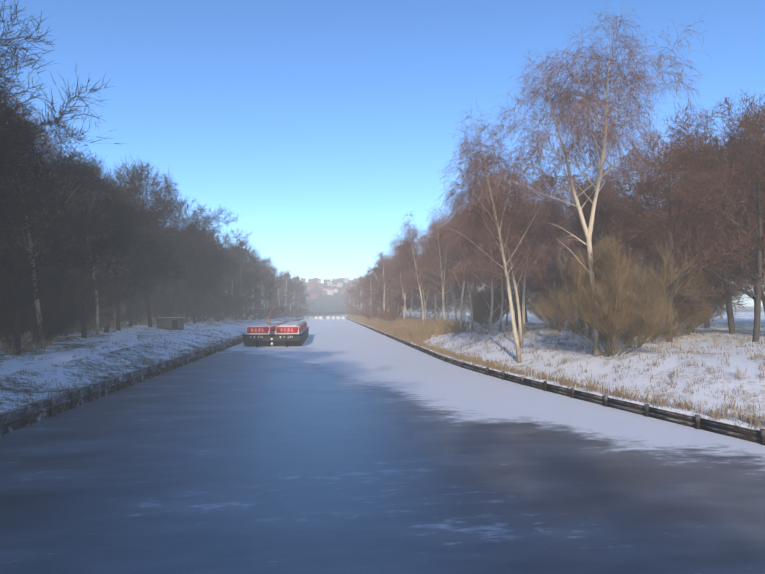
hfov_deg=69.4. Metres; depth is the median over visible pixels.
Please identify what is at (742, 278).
wood tree
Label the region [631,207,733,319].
wood tree
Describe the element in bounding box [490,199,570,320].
wood tree
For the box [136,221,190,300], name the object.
wood tree
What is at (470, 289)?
wood tree
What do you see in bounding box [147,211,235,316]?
wood tree
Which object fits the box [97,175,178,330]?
wood tree
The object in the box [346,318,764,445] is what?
bank boards
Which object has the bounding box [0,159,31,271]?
wood tree
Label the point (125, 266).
wood tree
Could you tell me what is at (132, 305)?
wood tree
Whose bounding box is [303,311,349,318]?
bridge
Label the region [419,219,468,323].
birch tree
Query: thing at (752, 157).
wood tree
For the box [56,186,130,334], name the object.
wood tree
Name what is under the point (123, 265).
wood tree
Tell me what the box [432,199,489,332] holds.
birch tree
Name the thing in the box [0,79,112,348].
wood tree
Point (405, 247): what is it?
birch tree
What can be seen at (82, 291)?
wood tree
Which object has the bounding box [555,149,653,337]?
birch tree
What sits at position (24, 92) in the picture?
wood tree
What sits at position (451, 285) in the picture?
birch tree
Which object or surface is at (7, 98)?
wood tree
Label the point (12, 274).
wood tree
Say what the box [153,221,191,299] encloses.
wood tree
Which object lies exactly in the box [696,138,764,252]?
wood tree
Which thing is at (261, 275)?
wood tree
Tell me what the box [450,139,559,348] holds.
birch tree
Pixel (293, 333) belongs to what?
barge
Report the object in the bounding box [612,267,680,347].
shrub
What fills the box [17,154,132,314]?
wood tree
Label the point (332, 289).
village houses
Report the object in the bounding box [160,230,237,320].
wood tree
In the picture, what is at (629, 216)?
wood tree
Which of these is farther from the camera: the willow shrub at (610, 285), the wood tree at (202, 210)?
the wood tree at (202, 210)
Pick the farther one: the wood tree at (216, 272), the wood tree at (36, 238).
the wood tree at (216, 272)
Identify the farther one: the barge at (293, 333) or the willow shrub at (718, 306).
the barge at (293, 333)
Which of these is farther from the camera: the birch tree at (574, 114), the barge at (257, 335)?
the barge at (257, 335)
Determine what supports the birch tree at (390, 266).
on the ground
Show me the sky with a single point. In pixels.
(321, 125)
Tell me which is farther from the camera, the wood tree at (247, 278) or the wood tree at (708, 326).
the wood tree at (247, 278)
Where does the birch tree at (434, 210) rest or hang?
on the ground
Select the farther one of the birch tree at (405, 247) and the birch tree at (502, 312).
the birch tree at (405, 247)
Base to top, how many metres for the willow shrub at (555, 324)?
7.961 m
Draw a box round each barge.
[242,321,285,346]
[272,321,308,346]
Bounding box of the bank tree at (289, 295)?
[114,224,314,320]
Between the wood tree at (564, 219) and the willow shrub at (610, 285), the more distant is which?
the wood tree at (564, 219)
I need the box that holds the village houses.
[288,277,361,298]
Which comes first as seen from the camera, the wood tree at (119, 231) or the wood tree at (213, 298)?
the wood tree at (119, 231)
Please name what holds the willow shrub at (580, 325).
on the ground
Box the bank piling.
[0,317,303,436]
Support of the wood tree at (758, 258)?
on the ground
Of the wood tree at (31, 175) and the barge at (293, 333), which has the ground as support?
the wood tree at (31, 175)
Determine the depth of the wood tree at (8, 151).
34.69 m
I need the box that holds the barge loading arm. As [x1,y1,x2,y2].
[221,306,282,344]
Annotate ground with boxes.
[0,282,764,438]
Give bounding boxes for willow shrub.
[458,291,507,328]
[464,289,505,324]
[519,276,586,329]
[526,230,705,356]
[553,280,639,340]
[629,256,745,332]
[629,262,732,336]
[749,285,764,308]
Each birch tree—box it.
[377,232,419,317]
[384,211,435,324]
[386,223,448,316]
[405,203,470,319]
[411,234,450,314]
[415,201,475,319]
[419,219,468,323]
[422,188,485,329]
[427,102,574,362]
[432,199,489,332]
[436,158,543,333]
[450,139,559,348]
[455,174,530,329]
[468,3,712,356]
[495,157,574,335]
[498,210,530,325]
[513,179,598,328]
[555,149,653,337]
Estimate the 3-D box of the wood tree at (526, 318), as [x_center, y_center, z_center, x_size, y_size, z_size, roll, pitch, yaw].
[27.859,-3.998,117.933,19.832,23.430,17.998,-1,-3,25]
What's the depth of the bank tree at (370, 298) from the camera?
176.38 m
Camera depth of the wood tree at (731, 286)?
83.09 m
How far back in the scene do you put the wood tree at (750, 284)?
80.07 m
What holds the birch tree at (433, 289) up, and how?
on the ground
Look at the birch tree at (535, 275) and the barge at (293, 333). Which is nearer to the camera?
the birch tree at (535, 275)
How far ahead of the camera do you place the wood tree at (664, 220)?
48.39 m
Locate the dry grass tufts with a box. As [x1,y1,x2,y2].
[0,313,764,428]
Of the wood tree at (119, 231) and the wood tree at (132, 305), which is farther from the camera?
the wood tree at (132, 305)
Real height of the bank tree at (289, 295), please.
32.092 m
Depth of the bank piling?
34.20 m
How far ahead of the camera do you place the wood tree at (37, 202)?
42.95 m
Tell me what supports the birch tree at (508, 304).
on the ground
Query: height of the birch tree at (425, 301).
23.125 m
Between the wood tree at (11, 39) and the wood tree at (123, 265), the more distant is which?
the wood tree at (123, 265)
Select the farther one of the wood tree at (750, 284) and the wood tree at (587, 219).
the wood tree at (750, 284)
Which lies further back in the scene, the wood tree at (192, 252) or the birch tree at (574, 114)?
the wood tree at (192, 252)
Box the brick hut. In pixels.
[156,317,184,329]
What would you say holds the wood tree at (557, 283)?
on the ground
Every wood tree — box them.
[0,0,123,254]
[0,26,53,252]
[0,42,79,302]
[0,64,64,258]
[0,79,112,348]
[0,80,17,148]
[0,95,88,278]
[0,115,123,354]
[0,146,72,282]
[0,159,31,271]
[2,102,151,342]
[10,138,99,281]
[12,143,166,338]
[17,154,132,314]
[41,234,106,292]
[45,156,189,332]
[51,190,147,326]
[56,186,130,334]
[78,187,158,324]
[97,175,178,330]
[100,160,213,326]
[105,175,208,326]
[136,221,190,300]
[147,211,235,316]
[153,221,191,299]
[154,197,257,323]
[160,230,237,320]
[170,222,236,321]
[197,226,265,321]
[222,241,265,319]
[223,245,276,319]
[432,240,494,306]
[468,196,565,308]
[479,210,546,327]
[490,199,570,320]
[494,261,533,321]
[511,192,602,332]
[526,168,630,327]
[537,173,701,325]
[555,158,702,286]
[581,124,764,341]
[605,118,764,331]
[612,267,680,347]
[620,132,762,327]
[621,89,764,333]
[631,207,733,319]
[653,96,764,318]
[662,104,764,341]
[663,193,753,315]
[678,221,764,311]
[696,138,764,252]
[709,157,763,296]
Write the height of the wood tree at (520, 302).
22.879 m
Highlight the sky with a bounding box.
[0,0,764,306]
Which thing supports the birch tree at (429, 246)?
on the ground
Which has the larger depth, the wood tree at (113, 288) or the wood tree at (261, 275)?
the wood tree at (261, 275)
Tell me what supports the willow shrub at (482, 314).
on the ground
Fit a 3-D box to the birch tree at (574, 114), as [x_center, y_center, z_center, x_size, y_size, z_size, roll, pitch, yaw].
[15.180,-8.364,43.575,17.048,27.817,16.871,0,-2,-6]
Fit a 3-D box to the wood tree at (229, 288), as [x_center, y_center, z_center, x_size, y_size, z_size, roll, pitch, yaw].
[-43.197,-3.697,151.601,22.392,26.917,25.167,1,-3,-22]
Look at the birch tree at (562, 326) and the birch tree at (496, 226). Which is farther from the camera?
the birch tree at (562, 326)
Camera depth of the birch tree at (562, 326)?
76.41 m
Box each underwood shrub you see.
[86,284,123,329]
[183,294,225,321]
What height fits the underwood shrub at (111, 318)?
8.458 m
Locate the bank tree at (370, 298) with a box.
[340,207,747,323]
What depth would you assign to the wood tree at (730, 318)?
54.45 m
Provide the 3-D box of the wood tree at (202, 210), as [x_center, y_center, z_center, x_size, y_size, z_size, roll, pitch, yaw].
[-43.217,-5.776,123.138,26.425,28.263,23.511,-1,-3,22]
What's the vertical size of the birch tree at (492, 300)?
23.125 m
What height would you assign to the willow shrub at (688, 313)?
7.961 m
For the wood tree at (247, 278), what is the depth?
167.71 m
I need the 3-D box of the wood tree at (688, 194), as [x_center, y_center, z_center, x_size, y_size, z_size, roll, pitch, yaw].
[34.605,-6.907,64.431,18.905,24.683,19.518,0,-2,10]
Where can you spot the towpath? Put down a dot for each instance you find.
(9, 366)
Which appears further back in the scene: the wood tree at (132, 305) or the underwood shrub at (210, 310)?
the underwood shrub at (210, 310)
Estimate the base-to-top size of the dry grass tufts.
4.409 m
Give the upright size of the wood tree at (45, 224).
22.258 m
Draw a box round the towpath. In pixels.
[0,322,152,373]
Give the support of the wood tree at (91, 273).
on the ground
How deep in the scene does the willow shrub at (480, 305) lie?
102.29 m

